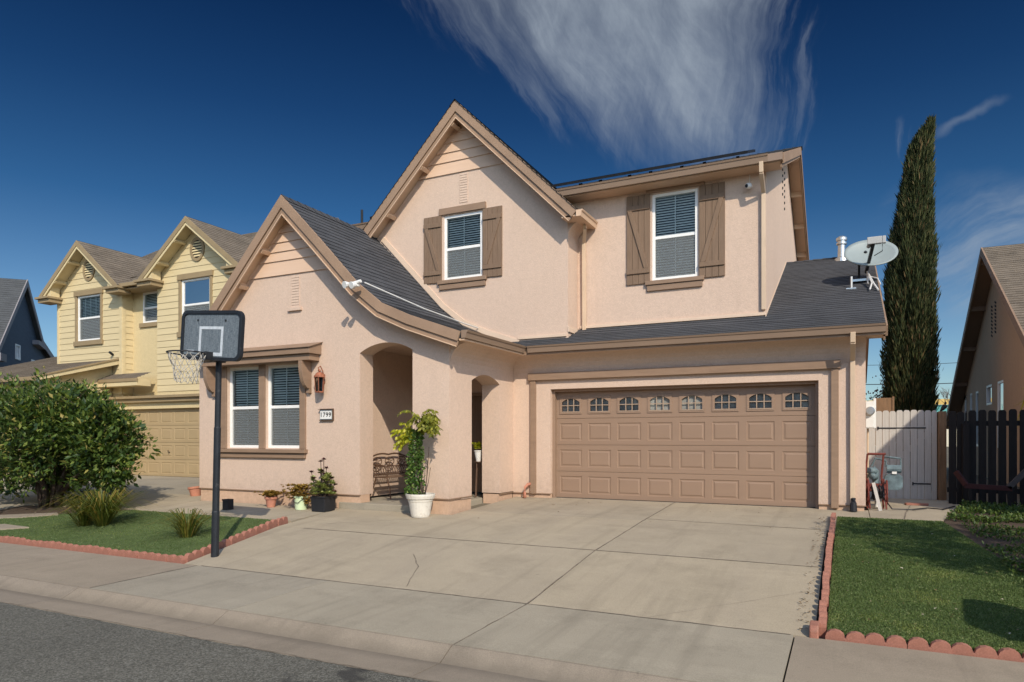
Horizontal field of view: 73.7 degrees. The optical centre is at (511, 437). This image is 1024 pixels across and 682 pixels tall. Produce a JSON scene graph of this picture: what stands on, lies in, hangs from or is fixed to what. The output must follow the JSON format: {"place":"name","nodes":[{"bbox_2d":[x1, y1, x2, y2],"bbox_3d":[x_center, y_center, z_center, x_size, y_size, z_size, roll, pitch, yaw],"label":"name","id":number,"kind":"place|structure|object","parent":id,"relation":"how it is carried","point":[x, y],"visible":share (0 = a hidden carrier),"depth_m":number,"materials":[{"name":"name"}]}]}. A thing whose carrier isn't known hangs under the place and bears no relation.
{"place":"outdoors","nodes":[
{"label":"outdoors","id":0,"kind":"place"},
{"bbox_2d":[0,278,53,383],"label":"blue house","id":1,"kind":"structure","parent":0,"point":[21,339],"depth_m":30.09,"materials":[{"name":"blue wood"}]},
{"bbox_2d":[15,344,20,359],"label":"window","id":2,"kind":"structure","parent":1,"relation":"in","point":[17,347],"depth_m":29.90,"materials":[{"name":"white glass"}]},
{"bbox_2d":[0,475,198,509],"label":"neighbour driveway","id":3,"kind":"structure","parent":0,"point":[167,485],"depth_m":16.93,"materials":[{"name":"concrete"}]},
{"bbox_2d":[0,510,269,555],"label":"lawn","id":4,"kind":"structure","parent":0,"point":[161,545],"depth_m":10.99,"materials":[{"name":"green plant"}]},
{"bbox_2d":[0,513,57,529],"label":"stepping path","id":5,"kind":"structure","parent":4,"relation":"on","point":[5,526],"depth_m":12.69,"materials":[{"name":"concrete"}]},
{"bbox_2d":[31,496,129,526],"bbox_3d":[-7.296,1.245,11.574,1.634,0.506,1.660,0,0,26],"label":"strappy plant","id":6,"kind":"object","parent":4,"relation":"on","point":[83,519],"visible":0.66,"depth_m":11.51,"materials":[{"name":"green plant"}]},
{"bbox_2d":[31,488,162,525],"bbox_3d":[-6.896,1.175,11.543,2.145,0.625,2.304,0,0,26],"label":"strappy plant","id":7,"kind":"object","parent":4,"relation":"on","point":[102,517],"visible":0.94,"depth_m":11.41,"materials":[{"name":"green plant"}]},
{"bbox_2d":[137,508,239,537],"bbox_3d":[-4.899,1.285,10.392,1.518,0.446,1.575,0,0,26],"label":"strappy plant","id":8,"kind":"object","parent":4,"relation":"on","point":[184,527],"visible":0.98,"depth_m":10.32,"materials":[{"name":"green plant"}]},
{"bbox_2d":[0,216,338,476],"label":"yellow house","id":9,"kind":"structure","parent":0,"point":[119,317],"depth_m":21.44,"materials":[{"name":"paint"}]},
{"bbox_2d":[78,294,99,340],"bbox_3d":[-13.880,-3.980,22.910,1.280,1.560,0.600,0,0,26],"label":"window","id":10,"kind":"structure","parent":9,"relation":"in","point":[91,303],"depth_m":22.81,"materials":[{"name":"grey glass"}]},
{"bbox_2d":[143,291,156,322],"bbox_3d":[-11.412,-4.180,22.097,0.830,1.040,0.600,0,0,26],"label":"window","id":11,"kind":"structure","parent":9,"relation":"in","point":[149,298],"depth_m":21.98,"materials":[{"name":"white plastic"}]},
{"bbox_2d":[124,408,198,476],"bbox_3d":[-10.447,0.140,21.030,4.800,2.100,0.135,0,0,26],"label":"garage door","id":12,"kind":"structure","parent":9,"relation":"in","point":[176,430],"depth_m":21.08,"materials":[{"name":"yellow metal"}]},
{"bbox_2d":[182,277,209,313],"bbox_3d":[-9.317,-3.990,20.688,1.290,1.620,0.600,0,0,26],"label":"window","id":13,"kind":"structure","parent":9,"relation":"in","point":[195,292],"depth_m":20.48,"materials":[{"name":"blue glass"}]},
{"bbox_2d":[0,602,428,681],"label":"road","id":14,"kind":"structure","parent":0,"point":[37,645],"depth_m":5.31,"materials":[{"name":"grey asphalt"}]},
{"bbox_2d":[339,494,482,512],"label":"porch slab","id":15,"kind":"structure","parent":0,"point":[398,503],"depth_m":12.55,"materials":[{"name":"concrete"}]},
{"bbox_2d":[370,452,410,498],"bbox_3d":[-2.297,0.739,13.826,0.550,0.878,1.286,0,0,26],"label":"garden bench","id":16,"kind":"object","parent":15,"relation":"on","point":[379,465],"visible":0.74,"depth_m":13.71,"materials":[{"name":"brown metal"}]},
{"bbox_2d":[472,441,481,497],"bbox_3d":[-0.678,0.627,13.707,0.322,1.127,0.255,0,0,26],"label":"potted plant","id":17,"kind":"object","parent":15,"relation":"on","point":[478,453],"visible":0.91,"depth_m":13.65,"materials":[{"name":"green plant"}]},
{"bbox_2d":[90,565,792,681],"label":"driveway apron","id":18,"kind":"object","parent":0,"point":[685,651],"visible":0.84,"depth_m":6.02,"materials":[{"name":"concrete"}]},
{"bbox_2d":[29,491,958,522],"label":"path","id":19,"kind":"structure","parent":0,"point":[167,502],"depth_m":12.64,"materials":[{"name":"concrete"}]},
{"bbox_2d":[188,486,200,495],"bbox_3d":[-7.014,1.191,15.123,0.300,0.220,0.300,-10,-4,26],"label":"flower pot","id":20,"kind":"object","parent":19,"relation":"on","point":[195,491],"visible":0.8,"depth_m":15.02,"materials":[{"name":"ceramic"}]},
{"bbox_2d":[222,499,233,509],"bbox_3d":[-5.350,1.251,12.856,0.152,0.207,0.146,0,0,26],"label":"planter box","id":21,"kind":"object","parent":19,"relation":"on","point":[227,504],"visible":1,"depth_m":12.80,"materials":[{"name":"black plastic"}]},
{"bbox_2d":[253,489,283,507],"bbox_3d":[-4.621,1.153,13.076,0.516,0.341,0.471,0,0,19],"label":"potted plant","id":22,"kind":"object","parent":19,"relation":"on","point":[271,497],"visible":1,"depth_m":12.98,"materials":[{"name":"ceramic"}]},
{"bbox_2d":[281,483,317,509],"bbox_3d":[-3.978,1.083,12.694,0.708,0.485,0.605,0,0,26],"label":"potted plant","id":23,"kind":"object","parent":19,"relation":"on","point":[301,501],"visible":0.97,"depth_m":12.59,"materials":[{"name":"green plastic"}]},
{"bbox_2d":[308,458,337,511],"bbox_3d":[-3.443,0.837,12.400,0.495,0.980,0.630,0,0,-33],"label":"potted plant","id":24,"kind":"object","parent":19,"relation":"on","point":[323,501],"visible":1,"depth_m":12.32,"materials":[{"name":"green plant"}]},
{"bbox_2d":[872,482,881,510],"bbox_3d":[5.992,0.965,11.208,0.049,0.465,0.189,0,0,-19],"label":"wooden stake","id":25,"kind":"object","parent":19,"relation":"on","point":[877,497],"visible":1,"depth_m":11.20,"materials":[{"name":"white wood"}]},
{"bbox_2d":[875,396,893,445],"bbox_3d":[9.115,0.090,16.717,0.430,2.200,0.080,0,0,26],"label":"wood screen","id":26,"kind":"object","parent":19,"relation":"on","point":[884,404],"visible":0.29,"depth_m":16.71,"materials":[{"name":"brown wood"}]},
{"bbox_2d":[867,456,902,506],"bbox_3d":[6.382,0.751,11.726,0.566,0.878,0.252,0,0,26],"label":"gas meter","id":27,"kind":"object","parent":19,"relation":"on","point":[894,479],"visible":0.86,"depth_m":11.62,"materials":[{"name":"grey metal"}]},
{"bbox_2d":[866,453,954,509],"bbox_3d":[6.749,0.720,11.402,1.718,0.941,0.584,0,0,-1],"label":"hose reel","id":28,"kind":"object","parent":19,"relation":"on","point":[882,488],"visible":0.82,"depth_m":11.38,"materials":[{"name":"red paint"}]},
{"bbox_2d":[904,503,928,505],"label":"paving slab","id":29,"kind":"structure","parent":19,"relation":"on","point":[920,504],"depth_m":12.03,"materials":[{"name":"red concrete"}]},
{"bbox_2d":[937,412,937,499],"bbox_3d":[8.244,0.355,13.159,0.100,1.710,0.020,0,0,26],"label":"fence board","id":30,"kind":"object","parent":19,"relation":"on","point":[937,455],"visible":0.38,"depth_m":13.17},
{"bbox_2d":[938,411,946,500],"bbox_3d":[8.231,0.415,13.059,0.125,1.850,0.130,0,0,26],"label":"gate post","id":31,"kind":"object","parent":19,"relation":"on","point":[942,455],"visible":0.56,"depth_m":13.00,"materials":[{"name":"wood"}]},
{"bbox_2d":[869,410,936,499],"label":"gate","id":32,"kind":"structure","parent":31,"relation":"attached to","point":[907,436],"depth_m":13.34,"materials":[{"name":"white wood"}]},
{"bbox_2d":[0,542,1023,681],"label":"sidewalk","id":33,"kind":"structure","parent":0,"point":[817,660],"depth_m":5.18,"materials":[{"name":"concrete"}]},
{"bbox_2d":[0,505,1023,572],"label":"flower bed","id":34,"kind":"object","parent":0,"point":[951,522],"visible":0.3,"depth_m":9.56,"materials":[{"name":"soil"}]},
{"bbox_2d":[946,499,1023,523],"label":"ground cover","id":35,"kind":"object","parent":34,"relation":"on","point":[1015,512],"visible":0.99,"depth_m":10.53,"materials":[{"name":"green plant"}]},
{"bbox_2d":[953,469,1023,506],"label":"hammock stand","id":36,"kind":"object","parent":34,"relation":"on","point":[1018,478],"visible":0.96,"depth_m":11.66,"materials":[{"name":"red wood"}]},
{"bbox_2d":[961,521,1023,581],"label":"ground cover","id":37,"kind":"object","parent":34,"relation":"on","point":[994,531],"visible":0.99,"depth_m":8.51,"materials":[{"name":"green plant"}]},
{"bbox_2d":[0,0,1023,404],"label":"sky","id":38,"kind":"structure","parent":0,"point":[121,121],"materials":[{"name":"blue"}]},
{"bbox_2d":[185,497,869,640],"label":"driveway","id":39,"kind":"structure","parent":0,"point":[646,583],"depth_m":8.55,"materials":[{"name":"concrete"}]},
{"bbox_2d":[390,409,441,517],"bbox_3d":[-1.588,0.419,11.454,1.012,1.815,0.616,0,0,26],"label":"potted vine","id":40,"kind":"object","parent":39,"relation":"on","point":[420,503],"visible":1,"depth_m":11.44,"materials":[{"name":"plant"}]},
{"bbox_2d":[0,503,910,681],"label":"slab cracks","id":41,"kind":"object","parent":39,"relation":"on","point":[424,591],"visible":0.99,"depth_m":6.72,"materials":[{"name":"grey concrete"}]},
{"bbox_2d":[32,502,1018,633],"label":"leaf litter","id":42,"kind":"object","parent":39,"relation":"on","point":[837,554],"visible":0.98,"depth_m":7.09,"materials":[{"name":"brown plant"}]},
{"bbox_2d":[523,482,530,497],"bbox_3d":[0.298,1.042,13.635,0.191,0.309,0.083,0,0,-41],"label":"drain pipe","id":43,"kind":"object","parent":39,"relation":"on","point":[525,487],"visible":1,"depth_m":13.60,"materials":[{"name":"plastic"}]},
{"bbox_2d":[66,446,1018,680],"bbox_3d":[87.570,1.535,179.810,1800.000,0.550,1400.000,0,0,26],"label":"ground","id":44,"kind":"structure","parent":0,"point":[483,504],"depth_m":14.75,"materials":[{"name":"brown soil"}]},
{"bbox_2d":[1,536,13,543],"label":"edging block","id":45,"kind":"structure","parent":44,"relation":"on","point":[6,539],"depth_m":10.70,"materials":[{"name":"red concrete"}]},
{"bbox_2d":[11,537,25,544],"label":"edging block","id":46,"kind":"structure","parent":44,"relation":"on","point":[17,540],"depth_m":10.57,"materials":[{"name":"red concrete"}]},
{"bbox_2d":[22,539,35,545],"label":"edging block","id":47,"kind":"structure","parent":44,"relation":"on","point":[28,542],"depth_m":10.42,"materials":[{"name":"red concrete"}]},
{"bbox_2d":[34,540,47,547],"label":"edging block","id":48,"kind":"structure","parent":44,"relation":"on","point":[40,543],"depth_m":10.31,"materials":[{"name":"red concrete"}]},
{"bbox_2d":[46,541,60,548],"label":"edging block","id":49,"kind":"structure","parent":44,"relation":"on","point":[52,544],"depth_m":10.18,"materials":[{"name":"red concrete"}]},
{"bbox_2d":[58,543,72,550],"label":"edging block","id":50,"kind":"structure","parent":44,"relation":"on","point":[63,546],"depth_m":10.05,"materials":[{"name":"red concrete"}]},
{"bbox_2d":[70,544,84,551],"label":"edging block","id":51,"kind":"structure","parent":44,"relation":"on","point":[76,547],"depth_m":9.91,"materials":[{"name":"red concrete"}]},
{"bbox_2d":[0,366,162,507],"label":"evergreen bush","id":52,"kind":"object","parent":44,"relation":"on","point":[89,428],"visible":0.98,"depth_m":13.02,"materials":[{"name":"green plant"}]},
{"bbox_2d":[83,545,98,553],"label":"edging block","id":53,"kind":"structure","parent":44,"relation":"on","point":[89,549],"depth_m":9.79,"materials":[{"name":"red concrete"}]},
{"bbox_2d":[96,547,111,554],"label":"edging block","id":54,"kind":"structure","parent":44,"relation":"on","point":[102,550],"depth_m":9.64,"materials":[{"name":"red concrete"}]},
{"bbox_2d":[109,549,124,556],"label":"edging block","id":55,"kind":"structure","parent":44,"relation":"on","point":[114,552],"depth_m":9.52,"materials":[{"name":"red concrete"}]},
{"bbox_2d":[122,550,138,558],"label":"edging block","id":56,"kind":"structure","parent":44,"relation":"on","point":[130,554],"depth_m":9.38,"materials":[{"name":"red concrete"}]},
{"bbox_2d":[138,551,154,559],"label":"edging block","id":57,"kind":"structure","parent":44,"relation":"on","point":[144,555],"depth_m":9.27,"materials":[{"name":"red concrete"}]},
{"bbox_2d":[151,553,167,561],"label":"edging block","id":58,"kind":"structure","parent":44,"relation":"on","point":[158,557],"depth_m":9.13,"materials":[{"name":"red concrete"}]},
{"bbox_2d":[167,554,184,563],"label":"edging block","id":59,"kind":"structure","parent":44,"relation":"on","point":[174,558],"depth_m":8.99,"materials":[{"name":"red concrete"}]},
{"bbox_2d":[184,550,201,562],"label":"edging block","id":60,"kind":"structure","parent":44,"relation":"on","point":[193,555],"depth_m":9.10,"materials":[{"name":"red concrete"}]},
{"bbox_2d":[166,310,244,556],"bbox_3d":[-3.976,-0.041,9.002,0.960,3.370,0.892,0,0,-11],"label":"basketball hoop","id":61,"kind":"object","parent":44,"relation":"on","point":[217,336],"visible":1,"depth_m":9.10,"materials":[{"name":"metal"}]},
{"bbox_2d":[200,544,210,555],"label":"edging block","id":62,"kind":"structure","parent":44,"relation":"on","point":[206,550],"depth_m":9.35,"materials":[{"name":"red concrete"}]},
{"bbox_2d":[219,539,230,549],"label":"edging block","id":63,"kind":"structure","parent":44,"relation":"on","point":[223,543],"depth_m":9.76,"materials":[{"name":"red concrete"}]},
{"bbox_2d":[228,533,243,544],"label":"edging block","id":64,"kind":"structure","parent":44,"relation":"on","point":[237,537],"depth_m":10.02,"materials":[{"name":"red concrete"}]},
{"bbox_2d":[242,528,255,539],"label":"edging block","id":65,"kind":"structure","parent":44,"relation":"on","point":[249,532],"depth_m":10.31,"materials":[{"name":"red concrete"}]},
{"bbox_2d":[254,524,266,534],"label":"edging block","id":66,"kind":"structure","parent":44,"relation":"on","point":[260,528],"depth_m":10.63,"materials":[{"name":"red concrete"}]},
{"bbox_2d":[265,519,277,529],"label":"edging block","id":67,"kind":"structure","parent":44,"relation":"on","point":[272,523],"depth_m":10.93,"materials":[{"name":"red concrete"}]},
{"bbox_2d":[277,516,287,525],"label":"edging block","id":68,"kind":"structure","parent":44,"relation":"on","point":[282,520],"depth_m":11.23,"materials":[{"name":"red concrete"}]},
{"bbox_2d":[0,575,694,681],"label":"gutter","id":69,"kind":"object","parent":44,"relation":"on","point":[423,659],"visible":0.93,"depth_m":5.76,"materials":[{"name":"concrete"}]},
{"bbox_2d":[188,99,887,514],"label":"stucco house","id":70,"kind":"structure","parent":44,"relation":"on","point":[700,333],"depth_m":13.12,"materials":[{"name":"paint"}]},
{"bbox_2d":[230,367,258,447],"bbox_3d":[-5.259,-0.615,14.085,0.950,1.690,0.600,0,0,26],"label":"window","id":71,"kind":"structure","parent":70,"relation":"in","point":[247,378],"depth_m":13.97,"materials":[{"name":"grey glass"}]},
{"bbox_2d":[268,364,298,447],"bbox_3d":[-4.306,-0.615,13.620,0.950,1.690,0.600,0,0,26],"label":"window","id":72,"kind":"structure","parent":70,"relation":"in","point":[283,380],"depth_m":13.51,"materials":[{"name":"grey glass"}]},
{"bbox_2d":[314,366,324,392],"bbox_3d":[-3.587,-1.097,12.734,0.224,0.504,0.224,0,0,-19],"label":"wall lantern","id":73,"kind":"object","parent":70,"relation":"attached to","point":[319,378],"depth_m":12.67,"materials":[{"name":"orange metal"}]},
{"bbox_2d":[318,408,333,420],"bbox_3d":[-3.481,-0.439,12.775,0.323,0.222,0.073,0,0,26],"label":"house number sign","id":74,"kind":"object","parent":70,"relation":"attached to","point":[326,414],"visible":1,"depth_m":12.76,"materials":[{"name":"white ceramic"}]},
{"bbox_2d":[342,279,361,288],"bbox_3d":[-2.786,-2.672,11.896,0.270,0.175,0.262,0,0,-38],"label":"flood light","id":75,"kind":"object","parent":70,"relation":"attached to","point":[351,284],"visible":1,"depth_m":11.86,"materials":[{"name":"white plastic"}]},
{"bbox_2d":[364,282,477,327],"bbox_3d":[-1.577,-2.525,13.076,0.258,0.490,2.825,0,0,43],"label":"power cable","id":76,"kind":"object","parent":70,"relation":"attached to","point":[418,305],"visible":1,"depth_m":12.74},
{"bbox_2d":[444,211,481,279],"bbox_3d":[-0.900,-4.055,14.698,0.990,1.430,0.600,0,0,26],"label":"window","id":77,"kind":"structure","parent":70,"relation":"in","point":[462,232],"depth_m":14.56,"materials":[{"name":"white plastic"}]},
{"bbox_2d":[472,393,481,491],"bbox_3d":[-0.907,0.105,14.490,0.920,2.110,0.140,0,0,26],"label":"front door","id":78,"kind":"structure","parent":70,"relation":"in","point":[476,397],"depth_m":14.44,"materials":[{"name":"paint"}]},
{"bbox_2d":[551,178,588,186],"bbox_3d":[1.313,-5.379,14.390,0.980,0.551,1.218,0,0,26],"label":"solar panel","id":79,"kind":"object","parent":70,"relation":"on","point":[570,182],"visible":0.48,"depth_m":13.80,"materials":[{"name":"black glass"}]},
{"bbox_2d":[588,169,638,181],"bbox_3d":[2.231,-5.379,13.944,0.980,0.551,1.218,0,0,26],"label":"solar panel","id":80,"kind":"object","parent":70,"relation":"on","point":[614,175],"visible":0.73,"depth_m":13.40,"materials":[{"name":"black glass"}]},
{"bbox_2d":[639,160,691,172],"bbox_3d":[3.147,-5.379,13.497,0.980,0.551,1.218,0,0,26],"label":"solar panel","id":81,"kind":"object","parent":70,"relation":"on","point":[666,166],"visible":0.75,"depth_m":12.95,"materials":[{"name":"black glass"}]},
{"bbox_2d":[652,188,697,280],"bbox_3d":[3.242,-3.875,13.315,0.930,1.730,0.600,0,0,26],"label":"window","id":82,"kind":"structure","parent":70,"relation":"in","point":[674,214],"depth_m":13.16,"materials":[{"name":"white plastic"}]},
{"bbox_2d":[557,384,814,507],"bbox_3d":[3.053,0.116,12.698,4.750,2.172,0.105,0,0,26],"label":"garage door","id":83,"kind":"structure","parent":70,"relation":"in","point":[745,445],"depth_m":12.55,"materials":[{"name":"paint"}]},
{"bbox_2d":[692,149,754,163],"bbox_3d":[4.064,-5.379,13.051,0.980,0.551,1.218,0,0,26],"label":"solar panel","id":84,"kind":"object","parent":70,"relation":"on","point":[723,156],"visible":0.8,"depth_m":12.53,"materials":[{"name":"black glass"}]},
{"bbox_2d":[866,398,875,478],"bbox_3d":[6.299,0.200,11.998,0.170,1.780,0.410,0,0,26],"label":"electric meter","id":85,"kind":"object","parent":70,"relation":"attached to","point":[870,414],"visible":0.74,"depth_m":11.89,"materials":[{"name":"white plastic"}]},
{"bbox_2d":[844,235,897,290],"bbox_3d":[6.798,-3.303,13.122,1.052,1.201,0.944,0,0,-43],"label":"satellite dish","id":86,"kind":"object","parent":70,"relation":"on","point":[874,251],"visible":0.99,"depth_m":13.19,"materials":[{"name":"white metal"}]},
{"bbox_2d":[809,620,818,638],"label":"edging block","id":87,"kind":"structure","parent":44,"relation":"on","point":[814,629],"depth_m":5.59,"materials":[{"name":"red concrete"}]},
{"bbox_2d":[819,611,826,638],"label":"edging block","id":88,"kind":"structure","parent":44,"relation":"on","point":[822,623],"depth_m":5.75,"materials":[{"name":"red concrete"}]},
{"bbox_2d":[819,600,826,611],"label":"edging block","id":89,"kind":"structure","parent":44,"relation":"on","point":[822,605],"depth_m":6.10,"materials":[{"name":"red concrete"}]},
{"bbox_2d":[821,590,828,613],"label":"edging block","id":90,"kind":"structure","parent":44,"relation":"on","point":[825,595],"depth_m":6.31,"materials":[{"name":"red concrete"}]},
{"bbox_2d":[822,579,828,589],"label":"edging block","id":91,"kind":"structure","parent":44,"relation":"on","point":[825,584],"depth_m":6.60,"materials":[{"name":"red concrete"}]},
{"bbox_2d":[822,571,829,586],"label":"edging block","id":92,"kind":"structure","parent":44,"relation":"on","point":[826,574],"depth_m":6.98,"materials":[{"name":"red concrete"}]},
{"bbox_2d":[824,564,830,583],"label":"edging block","id":93,"kind":"structure","parent":44,"relation":"on","point":[827,567],"depth_m":7.13,"materials":[{"name":"red concrete"}]},
{"bbox_2d":[824,557,831,569],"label":"edging block","id":94,"kind":"structure","parent":44,"relation":"on","point":[827,560],"depth_m":7.40,"materials":[{"name":"red concrete"}]},
{"bbox_2d":[826,551,831,567],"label":"edging block","id":95,"kind":"structure","parent":44,"relation":"on","point":[828,553],"depth_m":7.66,"materials":[{"name":"red concrete"}]},
{"bbox_2d":[825,629,865,643],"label":"edging block","id":96,"kind":"structure","parent":44,"relation":"on","point":[851,636],"depth_m":5.52,"materials":[{"name":"red concrete"}]},
{"bbox_2d":[866,374,883,399],"bbox_3d":[12.823,-0.547,23.332,1.582,3.477,1.114,0,0,26],"label":"red leaf tree","id":97,"kind":"object","parent":44,"relation":"on","point":[879,394],"visible":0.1,"depth_m":23.48,"materials":[{"name":"plant"}]},
{"bbox_2d":[865,633,906,648],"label":"edging block","id":98,"kind":"structure","parent":44,"relation":"on","point":[896,641],"depth_m":5.39,"materials":[{"name":"red concrete"}]},
{"bbox_2d":[870,399,948,446],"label":"store building","id":99,"kind":"structure","parent":44,"relation":"on","point":[940,403],"depth_m":93.30,"materials":[{"name":"yellow paint"}]},
{"bbox_2d":[879,114,943,469],"bbox_3d":[12.116,-4.251,20.793,1.755,11.081,1.785,0,0,26],"label":"cypress","id":100,"kind":"object","parent":44,"relation":"on","point":[909,360],"visible":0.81,"depth_m":20.35,"materials":[{"name":"green plant"}]},
{"bbox_2d":[907,637,951,653],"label":"edging block","id":101,"kind":"structure","parent":44,"relation":"on","point":[921,644],"depth_m":5.27,"materials":[{"name":"red concrete"}]},
{"bbox_2d":[936,386,950,408],"bbox_3d":[22.361,-1.352,33.538,3.960,5.087,2.402,0,0,-30],"label":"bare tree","id":102,"kind":"object","parent":44,"relation":"on","point":[946,393],"visible":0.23,"depth_m":33.61,"materials":[{"name":"plant"}]},
{"bbox_2d":[951,642,997,658],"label":"edging block","id":103,"kind":"structure","parent":44,"relation":"on","point":[981,651],"depth_m":5.14,"materials":[{"name":"red concrete"}]},
{"bbox_2d":[947,409,1023,504],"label":"picket fence","id":104,"kind":"object","parent":44,"relation":"on","point":[962,444],"visible":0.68,"depth_m":12.15,"materials":[{"name":"brown wood"}]},
{"bbox_2d":[997,647,1023,662],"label":"edging block","id":105,"kind":"structure","parent":44,"relation":"on","point":[1008,654],"depth_m":5.04,"materials":[{"name":"red concrete"}]},
{"bbox_2d":[827,516,1023,653],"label":"grass","id":106,"kind":"structure","parent":0,"point":[944,529],"depth_m":6.75,"materials":[{"name":"green plant"}]},
{"bbox_2d":[947,243,1023,486],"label":"tan house","id":107,"kind":"structure","parent":0,"point":[989,374],"depth_m":20.23,"materials":[{"name":"paint"}]},
{"bbox_2d":[976,391,977,445],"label":"window","id":108,"kind":"structure","parent":107,"relation":"in","point":[976,391],"depth_m":23.41,"materials":[{"name":"glass"}]},
{"bbox_2d":[986,384,991,404],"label":"window","id":109,"kind":"structure","parent":107,"relation":"in","point":[989,387],"depth_m":21.54,"materials":[{"name":"white glass"}]},
{"bbox_2d":[997,380,1002,447],"bbox_3d":[14.177,-0.685,19.735,0.090,1.950,0.908,0,0,26],"label":"window","id":110,"kind":"structure","parent":107,"relation":"in","point":[1000,383],"depth_m":20.06,"materials":[{"name":"glass"}]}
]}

